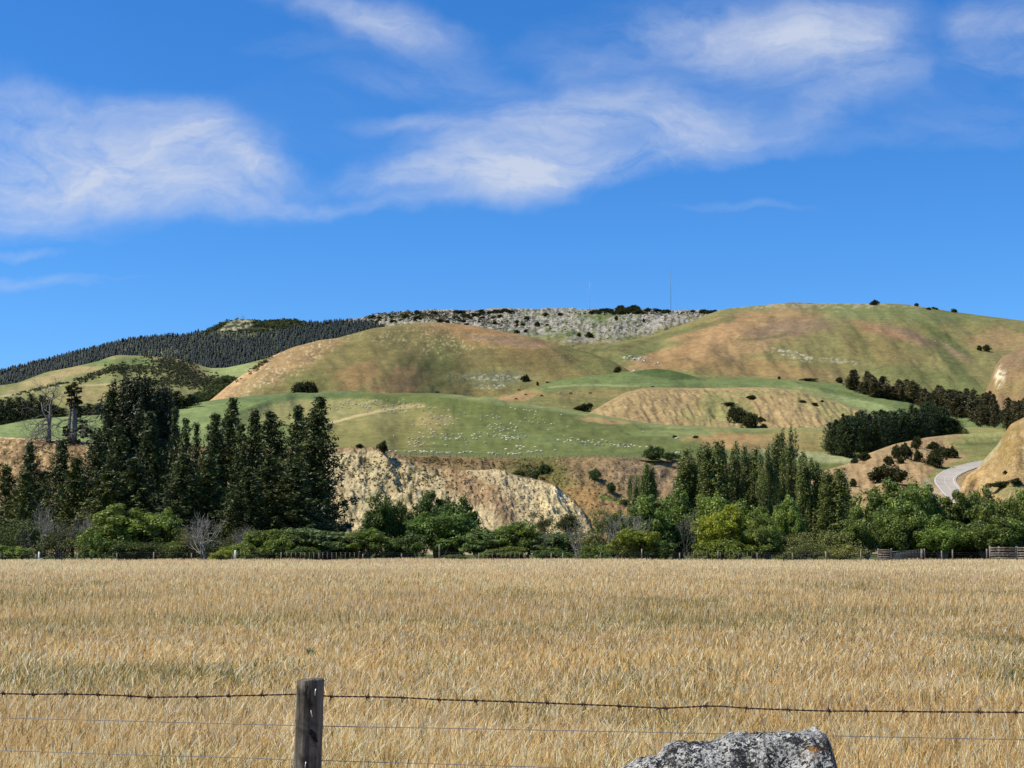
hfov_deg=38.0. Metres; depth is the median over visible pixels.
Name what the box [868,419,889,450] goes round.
pine tree
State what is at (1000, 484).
shrub
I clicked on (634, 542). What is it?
willow tree
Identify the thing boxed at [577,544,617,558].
bush
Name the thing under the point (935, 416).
pine tree
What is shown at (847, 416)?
pine tree
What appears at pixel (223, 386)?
valley tree
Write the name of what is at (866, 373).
conifer tree
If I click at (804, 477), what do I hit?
poplar tree
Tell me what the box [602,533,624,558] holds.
thicket
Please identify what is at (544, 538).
dead tree
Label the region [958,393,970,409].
conifer tree
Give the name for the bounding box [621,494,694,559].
willow tree
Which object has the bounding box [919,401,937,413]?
pine tree
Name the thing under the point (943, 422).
pine tree
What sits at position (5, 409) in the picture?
pine tree
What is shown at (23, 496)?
pine tree
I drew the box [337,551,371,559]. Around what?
bush
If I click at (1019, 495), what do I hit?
willow tree
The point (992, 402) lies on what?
conifer tree
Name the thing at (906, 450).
shrub
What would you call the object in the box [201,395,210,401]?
valley tree
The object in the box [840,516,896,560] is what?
willow tree
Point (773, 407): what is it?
hill
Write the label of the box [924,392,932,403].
conifer tree
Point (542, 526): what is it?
sparse tree
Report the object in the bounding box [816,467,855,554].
poplar tree
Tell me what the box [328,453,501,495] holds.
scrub
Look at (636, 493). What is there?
poplar tree
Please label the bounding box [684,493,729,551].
willow tree
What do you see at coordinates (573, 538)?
dead tree
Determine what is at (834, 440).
pine tree
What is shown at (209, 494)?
pine tree
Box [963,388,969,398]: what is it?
conifer tree
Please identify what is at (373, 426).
pasture
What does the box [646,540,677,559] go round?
bush
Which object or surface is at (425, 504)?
willow tree
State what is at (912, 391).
conifer tree
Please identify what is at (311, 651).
weed
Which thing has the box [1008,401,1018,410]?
conifer tree
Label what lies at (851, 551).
thicket
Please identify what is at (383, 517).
willow tree
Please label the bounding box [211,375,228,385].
valley tree
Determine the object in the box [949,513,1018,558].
willow tree
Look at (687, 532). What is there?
dead tree
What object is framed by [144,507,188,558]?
willow tree
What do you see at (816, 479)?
poplar tree
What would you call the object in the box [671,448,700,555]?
poplar tree
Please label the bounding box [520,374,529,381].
shrub
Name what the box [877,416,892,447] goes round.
pine tree
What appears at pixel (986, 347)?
shrub
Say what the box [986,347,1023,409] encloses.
hill
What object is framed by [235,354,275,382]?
scrub
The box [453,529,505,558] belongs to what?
willow tree
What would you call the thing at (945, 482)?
road
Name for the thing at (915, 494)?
willow tree
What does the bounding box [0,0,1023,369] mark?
sky
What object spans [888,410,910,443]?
pine tree
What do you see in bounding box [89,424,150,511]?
pine tree
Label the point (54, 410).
pine tree
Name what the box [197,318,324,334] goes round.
scrub
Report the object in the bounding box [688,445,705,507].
poplar tree
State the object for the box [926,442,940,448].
shrub
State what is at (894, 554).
bush
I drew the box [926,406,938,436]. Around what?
pine tree
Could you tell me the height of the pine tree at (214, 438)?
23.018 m
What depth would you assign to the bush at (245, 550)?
172.69 m
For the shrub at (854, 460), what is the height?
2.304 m
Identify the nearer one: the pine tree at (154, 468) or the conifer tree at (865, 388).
the pine tree at (154, 468)
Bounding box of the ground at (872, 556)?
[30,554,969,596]
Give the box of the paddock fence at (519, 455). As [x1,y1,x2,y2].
[395,452,645,458]
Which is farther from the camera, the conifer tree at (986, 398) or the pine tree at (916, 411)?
the conifer tree at (986, 398)
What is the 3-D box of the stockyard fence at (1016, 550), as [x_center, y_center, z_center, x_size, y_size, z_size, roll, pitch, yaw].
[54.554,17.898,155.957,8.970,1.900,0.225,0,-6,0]
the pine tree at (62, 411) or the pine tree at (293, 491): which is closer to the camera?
the pine tree at (293, 491)
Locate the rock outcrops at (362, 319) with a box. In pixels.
[353,308,707,341]
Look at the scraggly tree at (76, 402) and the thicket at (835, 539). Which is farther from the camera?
the scraggly tree at (76, 402)
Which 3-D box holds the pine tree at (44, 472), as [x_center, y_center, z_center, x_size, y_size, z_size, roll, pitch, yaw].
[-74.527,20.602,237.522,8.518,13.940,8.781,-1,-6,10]
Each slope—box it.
[0,437,811,553]
[811,433,1004,553]
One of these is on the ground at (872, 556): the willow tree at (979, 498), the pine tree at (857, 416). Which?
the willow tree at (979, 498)
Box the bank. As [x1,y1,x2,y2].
[955,418,1023,504]
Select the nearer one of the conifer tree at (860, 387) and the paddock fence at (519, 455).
the paddock fence at (519, 455)
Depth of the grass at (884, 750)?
15.37 m
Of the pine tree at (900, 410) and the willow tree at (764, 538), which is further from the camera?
the pine tree at (900, 410)
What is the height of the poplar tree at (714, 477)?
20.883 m
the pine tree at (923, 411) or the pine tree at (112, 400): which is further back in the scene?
the pine tree at (923, 411)
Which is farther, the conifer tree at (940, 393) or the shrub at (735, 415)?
the conifer tree at (940, 393)
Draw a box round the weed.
[305,647,316,655]
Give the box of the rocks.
[335,454,576,524]
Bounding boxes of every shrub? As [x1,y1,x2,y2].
[290,382,305,392]
[303,380,317,392]
[375,440,387,453]
[512,470,525,474]
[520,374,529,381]
[527,469,541,478]
[538,463,552,473]
[574,403,593,410]
[584,332,593,337]
[588,468,600,479]
[605,482,615,492]
[613,367,621,372]
[616,310,625,314]
[618,499,629,504]
[641,445,664,459]
[663,452,680,460]
[721,402,737,405]
[726,407,749,422]
[727,406,737,415]
[740,412,762,427]
[746,395,756,398]
[799,378,817,380]
[836,377,842,382]
[849,479,856,486]
[850,458,858,463]
[855,451,870,460]
[867,464,911,483]
[869,300,879,304]
[883,455,894,465]
[891,444,901,458]
[894,457,905,463]
[900,442,913,459]
[910,436,922,448]
[913,448,923,461]
[921,450,948,467]
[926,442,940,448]
[930,446,946,454]
[939,446,958,457]
[981,344,991,351]
[986,481,1008,487]
[1006,477,1022,484]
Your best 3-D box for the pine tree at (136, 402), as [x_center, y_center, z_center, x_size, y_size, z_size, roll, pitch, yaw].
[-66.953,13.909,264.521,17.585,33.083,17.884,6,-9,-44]
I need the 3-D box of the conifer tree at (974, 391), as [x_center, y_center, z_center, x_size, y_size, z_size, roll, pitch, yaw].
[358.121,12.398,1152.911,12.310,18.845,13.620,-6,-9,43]
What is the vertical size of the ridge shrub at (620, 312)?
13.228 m
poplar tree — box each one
[627,475,640,523]
[637,463,659,501]
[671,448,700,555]
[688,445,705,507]
[694,439,736,543]
[722,440,744,506]
[737,442,750,555]
[740,447,763,555]
[755,443,780,555]
[768,433,785,553]
[778,426,798,549]
[794,447,818,555]
[810,461,828,555]
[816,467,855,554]
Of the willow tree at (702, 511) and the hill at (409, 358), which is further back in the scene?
the hill at (409, 358)
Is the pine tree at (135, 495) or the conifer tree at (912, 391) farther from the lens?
the conifer tree at (912, 391)
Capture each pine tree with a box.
[0,397,20,424]
[0,399,11,424]
[0,462,35,536]
[0,469,48,544]
[5,397,31,423]
[12,441,49,552]
[15,400,30,420]
[21,393,38,419]
[27,395,49,418]
[30,470,55,556]
[33,439,87,541]
[35,400,58,418]
[38,456,100,557]
[40,405,66,417]
[52,408,71,417]
[69,434,114,524]
[69,470,130,556]
[77,405,87,415]
[81,388,136,555]
[81,403,97,415]
[86,403,102,414]
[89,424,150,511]
[91,370,182,488]
[101,457,162,545]
[132,411,171,548]
[147,453,211,536]
[151,382,182,507]
[163,407,181,508]
[170,417,198,555]
[171,390,187,407]
[172,456,234,547]
[175,398,192,407]
[181,394,200,406]
[186,412,231,555]
[188,422,202,500]
[204,466,281,545]
[207,397,245,506]
[220,409,264,506]
[220,423,254,533]
[229,453,298,557]
[242,411,303,556]
[253,458,342,531]
[275,396,362,533]
[284,404,330,502]
[315,471,344,531]
[820,419,838,454]
[820,422,836,453]
[829,418,850,455]
[834,413,855,456]
[838,416,862,457]
[844,414,852,423]
[851,411,876,452]
[858,418,879,452]
[859,409,873,428]
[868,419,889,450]
[871,410,880,424]
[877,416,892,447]
[881,410,899,444]
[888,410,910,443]
[892,414,914,441]
[897,411,919,440]
[898,408,906,420]
[899,415,925,438]
[907,404,913,418]
[909,414,925,437]
[910,407,932,437]
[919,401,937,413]
[920,407,935,436]
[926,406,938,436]
[929,404,950,435]
[934,408,954,435]
[936,408,956,435]
[945,417,968,434]
[949,418,968,433]
[955,420,967,433]
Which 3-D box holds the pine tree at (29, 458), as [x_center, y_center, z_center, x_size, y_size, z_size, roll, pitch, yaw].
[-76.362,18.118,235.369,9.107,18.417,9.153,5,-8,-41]
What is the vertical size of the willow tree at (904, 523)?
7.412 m
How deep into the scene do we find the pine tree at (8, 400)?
640.92 m
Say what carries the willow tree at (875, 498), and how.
on the ground at (872, 556)
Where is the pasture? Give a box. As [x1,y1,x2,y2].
[0,391,1005,475]
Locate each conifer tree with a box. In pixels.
[843,369,859,387]
[844,376,859,389]
[853,382,864,392]
[860,381,868,394]
[861,371,870,381]
[866,382,880,396]
[868,377,881,396]
[878,376,890,385]
[879,386,893,397]
[880,385,897,398]
[890,389,907,398]
[893,383,907,400]
[895,380,906,397]
[902,381,917,400]
[904,380,921,397]
[914,388,925,405]
[919,392,926,406]
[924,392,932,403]
[931,395,945,406]
[936,391,944,407]
[940,393,949,409]
[945,392,954,415]
[947,396,963,416]
[954,405,967,418]
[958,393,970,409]
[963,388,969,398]
[963,402,972,418]
[966,407,978,421]
[967,388,979,399]
[968,392,974,401]
[972,404,988,426]
[982,394,990,407]
[983,406,989,421]
[984,411,991,425]
[987,398,994,411]
[989,414,999,427]
[990,403,1002,421]
[990,406,997,422]
[1001,410,1014,429]
[1003,397,1011,410]
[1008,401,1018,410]
[1013,411,1023,421]
[1017,400,1023,410]
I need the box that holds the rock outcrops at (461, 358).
[270,327,570,385]
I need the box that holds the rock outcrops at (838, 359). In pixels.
[773,303,962,372]
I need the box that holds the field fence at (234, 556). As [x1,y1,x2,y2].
[0,544,987,560]
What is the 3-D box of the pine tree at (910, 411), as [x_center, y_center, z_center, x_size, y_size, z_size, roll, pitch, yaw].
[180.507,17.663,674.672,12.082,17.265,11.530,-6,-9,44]
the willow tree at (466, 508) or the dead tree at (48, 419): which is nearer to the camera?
the willow tree at (466, 508)
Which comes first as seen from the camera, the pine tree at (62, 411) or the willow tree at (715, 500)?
the willow tree at (715, 500)
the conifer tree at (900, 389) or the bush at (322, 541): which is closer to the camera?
the bush at (322, 541)
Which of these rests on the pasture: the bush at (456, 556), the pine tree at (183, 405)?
the pine tree at (183, 405)
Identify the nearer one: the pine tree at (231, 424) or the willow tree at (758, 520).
the willow tree at (758, 520)
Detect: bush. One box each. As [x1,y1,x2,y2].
[0,545,35,559]
[77,531,109,559]
[101,539,157,560]
[156,541,193,559]
[165,524,209,559]
[208,550,238,559]
[221,541,266,559]
[263,535,297,559]
[280,527,371,560]
[282,546,321,559]
[327,527,400,559]
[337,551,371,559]
[376,532,428,558]
[441,554,468,559]
[472,546,529,559]
[530,548,571,558]
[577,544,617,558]
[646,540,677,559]
[691,537,760,559]
[879,540,915,559]
[910,544,936,558]
[930,545,977,559]
[970,545,1009,558]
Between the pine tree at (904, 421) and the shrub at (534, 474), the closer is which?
the shrub at (534, 474)
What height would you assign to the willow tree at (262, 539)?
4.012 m
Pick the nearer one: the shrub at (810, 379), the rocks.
the rocks
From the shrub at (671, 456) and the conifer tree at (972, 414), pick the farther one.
the conifer tree at (972, 414)
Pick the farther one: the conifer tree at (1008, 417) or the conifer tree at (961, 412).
the conifer tree at (961, 412)
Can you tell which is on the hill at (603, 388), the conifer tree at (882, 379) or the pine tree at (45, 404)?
the conifer tree at (882, 379)
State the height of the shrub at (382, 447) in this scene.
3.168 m
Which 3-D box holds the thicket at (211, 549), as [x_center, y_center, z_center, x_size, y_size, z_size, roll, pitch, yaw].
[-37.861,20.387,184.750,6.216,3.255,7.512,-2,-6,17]
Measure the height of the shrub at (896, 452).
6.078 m
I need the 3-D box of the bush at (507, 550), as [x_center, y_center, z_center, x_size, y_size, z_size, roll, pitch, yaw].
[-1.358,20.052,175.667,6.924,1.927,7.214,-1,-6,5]
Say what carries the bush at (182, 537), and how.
on the ground at (872, 556)
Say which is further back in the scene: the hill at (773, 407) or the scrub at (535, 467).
the hill at (773, 407)
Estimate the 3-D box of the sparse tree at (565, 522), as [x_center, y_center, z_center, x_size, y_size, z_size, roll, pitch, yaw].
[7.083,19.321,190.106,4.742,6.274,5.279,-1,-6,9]
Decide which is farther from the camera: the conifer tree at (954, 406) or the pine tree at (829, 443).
the conifer tree at (954, 406)
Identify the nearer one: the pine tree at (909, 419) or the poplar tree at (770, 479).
the poplar tree at (770, 479)
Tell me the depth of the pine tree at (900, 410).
674.52 m
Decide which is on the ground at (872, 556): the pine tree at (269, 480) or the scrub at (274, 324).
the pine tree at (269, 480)
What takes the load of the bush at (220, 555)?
on the ground at (872, 556)
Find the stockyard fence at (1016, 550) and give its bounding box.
[989,546,1023,559]
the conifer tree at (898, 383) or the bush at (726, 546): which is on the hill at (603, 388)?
the conifer tree at (898, 383)
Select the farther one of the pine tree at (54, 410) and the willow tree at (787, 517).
the pine tree at (54, 410)
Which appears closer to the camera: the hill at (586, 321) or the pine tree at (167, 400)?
the pine tree at (167, 400)
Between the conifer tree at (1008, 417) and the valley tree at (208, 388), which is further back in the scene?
the valley tree at (208, 388)
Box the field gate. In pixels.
[892,549,922,559]
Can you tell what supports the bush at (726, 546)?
on the ground at (872, 556)
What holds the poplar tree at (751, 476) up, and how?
on the ground at (872, 556)
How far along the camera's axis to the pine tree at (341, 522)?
238.81 m
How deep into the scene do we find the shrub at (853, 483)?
428.25 m
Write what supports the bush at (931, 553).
on the ground at (872, 556)
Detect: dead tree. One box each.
[11,379,75,443]
[16,500,56,558]
[45,516,88,559]
[65,511,99,539]
[181,510,225,559]
[230,525,250,543]
[534,530,553,548]
[566,520,585,557]
[602,509,651,559]
[673,509,701,558]
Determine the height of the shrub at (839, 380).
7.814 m
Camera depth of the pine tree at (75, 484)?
220.77 m
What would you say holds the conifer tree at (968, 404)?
on the pasture
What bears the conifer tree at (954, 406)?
on the pasture
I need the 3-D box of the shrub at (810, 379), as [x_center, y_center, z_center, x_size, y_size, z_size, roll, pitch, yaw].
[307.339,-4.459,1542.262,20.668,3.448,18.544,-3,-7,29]
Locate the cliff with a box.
[324,445,599,553]
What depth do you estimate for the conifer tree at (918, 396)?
1141.21 m
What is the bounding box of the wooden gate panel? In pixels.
[877,548,891,560]
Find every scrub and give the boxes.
[0,440,630,516]
[4,355,218,397]
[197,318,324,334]
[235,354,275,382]
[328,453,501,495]
[365,309,703,331]
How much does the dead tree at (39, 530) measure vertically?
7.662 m
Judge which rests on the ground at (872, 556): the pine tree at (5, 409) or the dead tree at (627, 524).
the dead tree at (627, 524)
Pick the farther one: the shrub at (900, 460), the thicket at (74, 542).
the shrub at (900, 460)
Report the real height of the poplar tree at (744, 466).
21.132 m
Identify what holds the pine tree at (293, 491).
on the ground at (872, 556)
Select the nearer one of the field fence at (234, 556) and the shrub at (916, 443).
the field fence at (234, 556)
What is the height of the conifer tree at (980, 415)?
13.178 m
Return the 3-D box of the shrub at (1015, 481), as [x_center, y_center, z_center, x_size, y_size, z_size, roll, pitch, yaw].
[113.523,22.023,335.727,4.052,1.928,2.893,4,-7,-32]
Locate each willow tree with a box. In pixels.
[75,503,183,557]
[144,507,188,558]
[239,527,301,559]
[358,489,415,555]
[404,510,484,558]
[409,490,460,558]
[435,494,488,554]
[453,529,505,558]
[489,520,547,558]
[514,532,579,558]
[604,509,650,558]
[606,527,668,558]
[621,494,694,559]
[653,486,701,558]
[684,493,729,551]
[689,504,753,554]
[699,492,772,558]
[729,509,784,559]
[742,523,786,560]
[772,495,806,558]
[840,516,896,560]
[845,477,902,558]
[873,500,933,559]
[877,479,953,559]
[905,514,975,559]
[927,489,975,556]
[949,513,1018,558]
[958,485,1003,524]
[969,495,1023,559]
[983,521,1023,556]
[1008,488,1023,556]
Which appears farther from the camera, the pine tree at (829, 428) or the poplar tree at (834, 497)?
the pine tree at (829, 428)
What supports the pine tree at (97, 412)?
on the pasture
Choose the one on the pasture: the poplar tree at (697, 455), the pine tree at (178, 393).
the pine tree at (178, 393)
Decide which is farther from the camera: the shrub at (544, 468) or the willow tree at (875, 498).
the shrub at (544, 468)
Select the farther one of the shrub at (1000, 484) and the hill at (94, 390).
the hill at (94, 390)
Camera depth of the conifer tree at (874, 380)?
1157.00 m
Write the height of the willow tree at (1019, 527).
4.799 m
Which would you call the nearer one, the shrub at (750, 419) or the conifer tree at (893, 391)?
the shrub at (750, 419)
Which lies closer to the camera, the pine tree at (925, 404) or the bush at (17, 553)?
the bush at (17, 553)
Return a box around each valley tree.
[186,393,201,401]
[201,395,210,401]
[203,384,219,391]
[207,390,215,398]
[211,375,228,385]
[219,383,229,388]
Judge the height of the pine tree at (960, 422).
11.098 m
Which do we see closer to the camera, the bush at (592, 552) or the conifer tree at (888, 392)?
the bush at (592, 552)
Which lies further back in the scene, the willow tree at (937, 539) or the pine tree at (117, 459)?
the pine tree at (117, 459)
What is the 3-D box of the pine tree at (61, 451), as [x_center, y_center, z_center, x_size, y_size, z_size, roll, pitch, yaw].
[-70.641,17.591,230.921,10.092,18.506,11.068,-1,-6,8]
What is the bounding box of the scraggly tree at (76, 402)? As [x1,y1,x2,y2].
[45,382,98,444]
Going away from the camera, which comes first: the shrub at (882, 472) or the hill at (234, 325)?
the shrub at (882, 472)
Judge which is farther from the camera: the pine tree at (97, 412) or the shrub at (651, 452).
the pine tree at (97, 412)
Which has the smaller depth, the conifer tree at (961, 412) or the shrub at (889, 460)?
the shrub at (889, 460)
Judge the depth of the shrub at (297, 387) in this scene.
1046.54 m
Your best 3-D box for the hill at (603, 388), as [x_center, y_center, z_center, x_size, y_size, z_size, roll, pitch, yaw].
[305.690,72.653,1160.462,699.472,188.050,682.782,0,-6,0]
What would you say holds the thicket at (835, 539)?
on the ground at (872, 556)
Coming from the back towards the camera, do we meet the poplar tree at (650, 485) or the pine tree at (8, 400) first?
the pine tree at (8, 400)
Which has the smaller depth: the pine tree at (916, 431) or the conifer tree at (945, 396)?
the pine tree at (916, 431)
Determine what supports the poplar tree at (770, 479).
on the ground at (872, 556)
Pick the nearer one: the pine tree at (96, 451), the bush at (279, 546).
the bush at (279, 546)
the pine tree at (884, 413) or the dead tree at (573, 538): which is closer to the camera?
the dead tree at (573, 538)
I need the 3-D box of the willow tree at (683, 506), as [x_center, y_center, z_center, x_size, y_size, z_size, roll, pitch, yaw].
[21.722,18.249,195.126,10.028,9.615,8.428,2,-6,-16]
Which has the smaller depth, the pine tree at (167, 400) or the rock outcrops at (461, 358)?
the pine tree at (167, 400)
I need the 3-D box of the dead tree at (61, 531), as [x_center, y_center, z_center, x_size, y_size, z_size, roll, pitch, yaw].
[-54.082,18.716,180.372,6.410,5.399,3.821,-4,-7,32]
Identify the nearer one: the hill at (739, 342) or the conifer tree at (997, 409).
the conifer tree at (997, 409)
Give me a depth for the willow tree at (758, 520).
182.51 m
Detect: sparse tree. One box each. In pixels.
[523,510,556,557]
[548,511,585,534]
[586,507,626,541]
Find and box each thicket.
[0,517,57,558]
[0,529,30,548]
[30,524,84,559]
[59,536,109,559]
[126,541,181,559]
[193,536,233,559]
[220,525,260,557]
[563,528,610,558]
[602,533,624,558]
[773,533,812,559]
[775,542,836,559]
[789,528,832,559]
[814,530,868,560]
[819,543,870,560]
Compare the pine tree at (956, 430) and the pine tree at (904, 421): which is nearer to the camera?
the pine tree at (904, 421)
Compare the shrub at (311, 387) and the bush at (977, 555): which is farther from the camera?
the shrub at (311, 387)
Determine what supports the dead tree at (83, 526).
on the ground at (872, 556)
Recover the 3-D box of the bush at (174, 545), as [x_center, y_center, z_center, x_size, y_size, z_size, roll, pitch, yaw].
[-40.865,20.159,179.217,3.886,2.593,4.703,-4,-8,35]
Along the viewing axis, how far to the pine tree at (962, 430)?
686.43 m
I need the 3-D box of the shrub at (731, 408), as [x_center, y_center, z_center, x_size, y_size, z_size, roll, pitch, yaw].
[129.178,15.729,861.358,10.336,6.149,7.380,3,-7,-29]
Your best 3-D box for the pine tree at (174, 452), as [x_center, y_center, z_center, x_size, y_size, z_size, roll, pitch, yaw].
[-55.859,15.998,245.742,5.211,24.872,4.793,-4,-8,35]
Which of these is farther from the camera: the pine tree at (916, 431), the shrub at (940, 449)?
the pine tree at (916, 431)
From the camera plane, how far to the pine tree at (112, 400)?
262.73 m
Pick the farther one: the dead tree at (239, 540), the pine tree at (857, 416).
the pine tree at (857, 416)
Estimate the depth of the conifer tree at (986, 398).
1101.20 m
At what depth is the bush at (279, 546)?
173.84 m
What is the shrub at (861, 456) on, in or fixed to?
on the slope at (969, 448)
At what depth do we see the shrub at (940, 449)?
521.15 m
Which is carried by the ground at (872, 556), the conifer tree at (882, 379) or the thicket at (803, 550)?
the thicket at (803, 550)
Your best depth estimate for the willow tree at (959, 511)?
190.27 m
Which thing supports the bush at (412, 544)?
on the ground at (872, 556)
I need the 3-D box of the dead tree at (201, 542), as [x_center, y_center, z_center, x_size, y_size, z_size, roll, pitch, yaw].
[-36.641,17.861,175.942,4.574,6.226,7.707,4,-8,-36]
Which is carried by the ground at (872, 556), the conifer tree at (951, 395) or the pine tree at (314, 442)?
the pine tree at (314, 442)
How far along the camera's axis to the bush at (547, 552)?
173.59 m
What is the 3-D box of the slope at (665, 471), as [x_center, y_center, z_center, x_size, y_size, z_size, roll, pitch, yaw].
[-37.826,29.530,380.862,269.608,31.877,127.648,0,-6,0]
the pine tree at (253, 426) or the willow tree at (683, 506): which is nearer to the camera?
the willow tree at (683, 506)
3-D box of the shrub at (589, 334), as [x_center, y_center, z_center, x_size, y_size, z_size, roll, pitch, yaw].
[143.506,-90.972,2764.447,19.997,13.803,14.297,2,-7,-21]
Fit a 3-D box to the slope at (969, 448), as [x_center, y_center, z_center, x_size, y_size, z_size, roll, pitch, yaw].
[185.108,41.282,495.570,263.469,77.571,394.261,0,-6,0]
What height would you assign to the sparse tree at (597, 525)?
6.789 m
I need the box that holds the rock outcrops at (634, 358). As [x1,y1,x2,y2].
[619,355,659,363]
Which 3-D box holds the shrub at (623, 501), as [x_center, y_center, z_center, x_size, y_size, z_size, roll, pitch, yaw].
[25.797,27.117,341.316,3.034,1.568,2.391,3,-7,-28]
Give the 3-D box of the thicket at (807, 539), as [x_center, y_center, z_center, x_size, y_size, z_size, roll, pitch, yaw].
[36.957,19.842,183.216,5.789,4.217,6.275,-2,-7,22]
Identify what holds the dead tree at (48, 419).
on the slope at (665, 471)
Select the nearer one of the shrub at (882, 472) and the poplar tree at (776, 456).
the poplar tree at (776, 456)
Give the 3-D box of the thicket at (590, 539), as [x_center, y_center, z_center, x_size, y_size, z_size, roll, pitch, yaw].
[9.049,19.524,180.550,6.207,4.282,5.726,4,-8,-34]
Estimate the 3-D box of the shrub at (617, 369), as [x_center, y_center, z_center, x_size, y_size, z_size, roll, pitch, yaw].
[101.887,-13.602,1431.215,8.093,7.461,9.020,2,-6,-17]
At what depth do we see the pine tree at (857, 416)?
619.64 m
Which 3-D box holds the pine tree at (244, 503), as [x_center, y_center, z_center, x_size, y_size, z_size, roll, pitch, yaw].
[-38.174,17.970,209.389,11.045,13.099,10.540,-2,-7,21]
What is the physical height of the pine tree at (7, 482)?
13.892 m
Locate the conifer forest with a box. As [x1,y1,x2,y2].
[0,318,384,384]
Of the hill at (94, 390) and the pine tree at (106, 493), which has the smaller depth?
the pine tree at (106, 493)
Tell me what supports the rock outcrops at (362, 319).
on the hill at (586, 321)
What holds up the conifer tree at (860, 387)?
on the hill at (603, 388)
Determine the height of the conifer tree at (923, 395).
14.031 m
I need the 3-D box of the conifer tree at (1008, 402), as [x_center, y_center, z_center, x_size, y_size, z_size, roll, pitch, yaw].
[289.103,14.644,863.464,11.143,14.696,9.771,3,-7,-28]
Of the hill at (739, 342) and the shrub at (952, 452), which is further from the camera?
the hill at (739, 342)
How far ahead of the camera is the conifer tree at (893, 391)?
1163.46 m
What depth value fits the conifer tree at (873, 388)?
1150.07 m
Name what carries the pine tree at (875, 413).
on the pasture
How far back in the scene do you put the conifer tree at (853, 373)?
1207.88 m
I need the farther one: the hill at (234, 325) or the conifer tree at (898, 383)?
the hill at (234, 325)
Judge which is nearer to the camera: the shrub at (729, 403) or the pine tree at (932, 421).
the pine tree at (932, 421)
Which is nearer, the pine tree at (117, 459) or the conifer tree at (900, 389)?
the pine tree at (117, 459)
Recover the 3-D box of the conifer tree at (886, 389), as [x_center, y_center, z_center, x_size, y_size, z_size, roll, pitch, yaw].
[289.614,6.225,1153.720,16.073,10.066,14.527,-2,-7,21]
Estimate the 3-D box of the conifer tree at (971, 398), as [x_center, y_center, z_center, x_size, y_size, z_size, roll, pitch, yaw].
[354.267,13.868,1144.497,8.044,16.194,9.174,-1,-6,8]
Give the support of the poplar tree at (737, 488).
on the ground at (872, 556)
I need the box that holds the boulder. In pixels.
[619,726,837,767]
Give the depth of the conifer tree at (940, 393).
1100.66 m
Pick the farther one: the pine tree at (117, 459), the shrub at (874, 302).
the shrub at (874, 302)
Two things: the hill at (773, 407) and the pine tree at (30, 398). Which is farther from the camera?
the hill at (773, 407)
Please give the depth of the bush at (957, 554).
182.13 m
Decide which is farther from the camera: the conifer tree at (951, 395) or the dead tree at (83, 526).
the conifer tree at (951, 395)
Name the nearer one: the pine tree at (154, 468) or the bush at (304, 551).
the bush at (304, 551)
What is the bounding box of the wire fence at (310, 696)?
[0,677,1023,767]
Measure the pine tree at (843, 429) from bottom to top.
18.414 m
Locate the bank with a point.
(1006, 453)
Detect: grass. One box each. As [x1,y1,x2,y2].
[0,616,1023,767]
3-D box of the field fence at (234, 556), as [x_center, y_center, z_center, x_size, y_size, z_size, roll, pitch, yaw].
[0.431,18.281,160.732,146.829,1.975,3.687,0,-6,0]
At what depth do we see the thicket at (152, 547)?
174.27 m
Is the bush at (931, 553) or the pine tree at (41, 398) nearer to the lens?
the bush at (931, 553)
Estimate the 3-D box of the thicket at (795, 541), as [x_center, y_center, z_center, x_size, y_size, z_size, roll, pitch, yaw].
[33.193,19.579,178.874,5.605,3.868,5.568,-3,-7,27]
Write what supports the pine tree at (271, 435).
on the ground at (872, 556)
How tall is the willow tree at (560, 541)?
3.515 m
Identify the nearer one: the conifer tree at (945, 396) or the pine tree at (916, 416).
the pine tree at (916, 416)
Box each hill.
[0,319,376,383]
[0,342,310,415]
[210,323,628,400]
[344,308,718,347]
[490,369,1001,427]
[545,302,1023,396]
[590,387,873,427]
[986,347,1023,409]
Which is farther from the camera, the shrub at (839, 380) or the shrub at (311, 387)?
the shrub at (839, 380)
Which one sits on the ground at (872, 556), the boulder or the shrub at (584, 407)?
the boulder
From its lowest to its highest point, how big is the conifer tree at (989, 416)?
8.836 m
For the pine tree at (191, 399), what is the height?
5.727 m
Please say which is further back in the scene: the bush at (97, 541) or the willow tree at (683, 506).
the willow tree at (683, 506)
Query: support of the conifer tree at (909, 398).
on the hill at (603, 388)
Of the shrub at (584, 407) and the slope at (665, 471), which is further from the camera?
the shrub at (584, 407)
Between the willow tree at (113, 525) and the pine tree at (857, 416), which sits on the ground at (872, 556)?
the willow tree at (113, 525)
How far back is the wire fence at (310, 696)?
6.36 m
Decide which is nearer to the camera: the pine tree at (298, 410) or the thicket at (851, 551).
the thicket at (851, 551)
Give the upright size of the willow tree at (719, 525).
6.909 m
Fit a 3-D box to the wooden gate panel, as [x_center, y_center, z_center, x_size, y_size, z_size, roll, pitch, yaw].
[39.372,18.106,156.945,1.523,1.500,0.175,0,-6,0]
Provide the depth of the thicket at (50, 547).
182.39 m
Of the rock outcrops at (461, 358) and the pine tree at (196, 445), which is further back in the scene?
the rock outcrops at (461, 358)
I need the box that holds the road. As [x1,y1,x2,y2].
[934,460,982,502]
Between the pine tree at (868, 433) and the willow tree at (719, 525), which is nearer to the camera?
the willow tree at (719, 525)

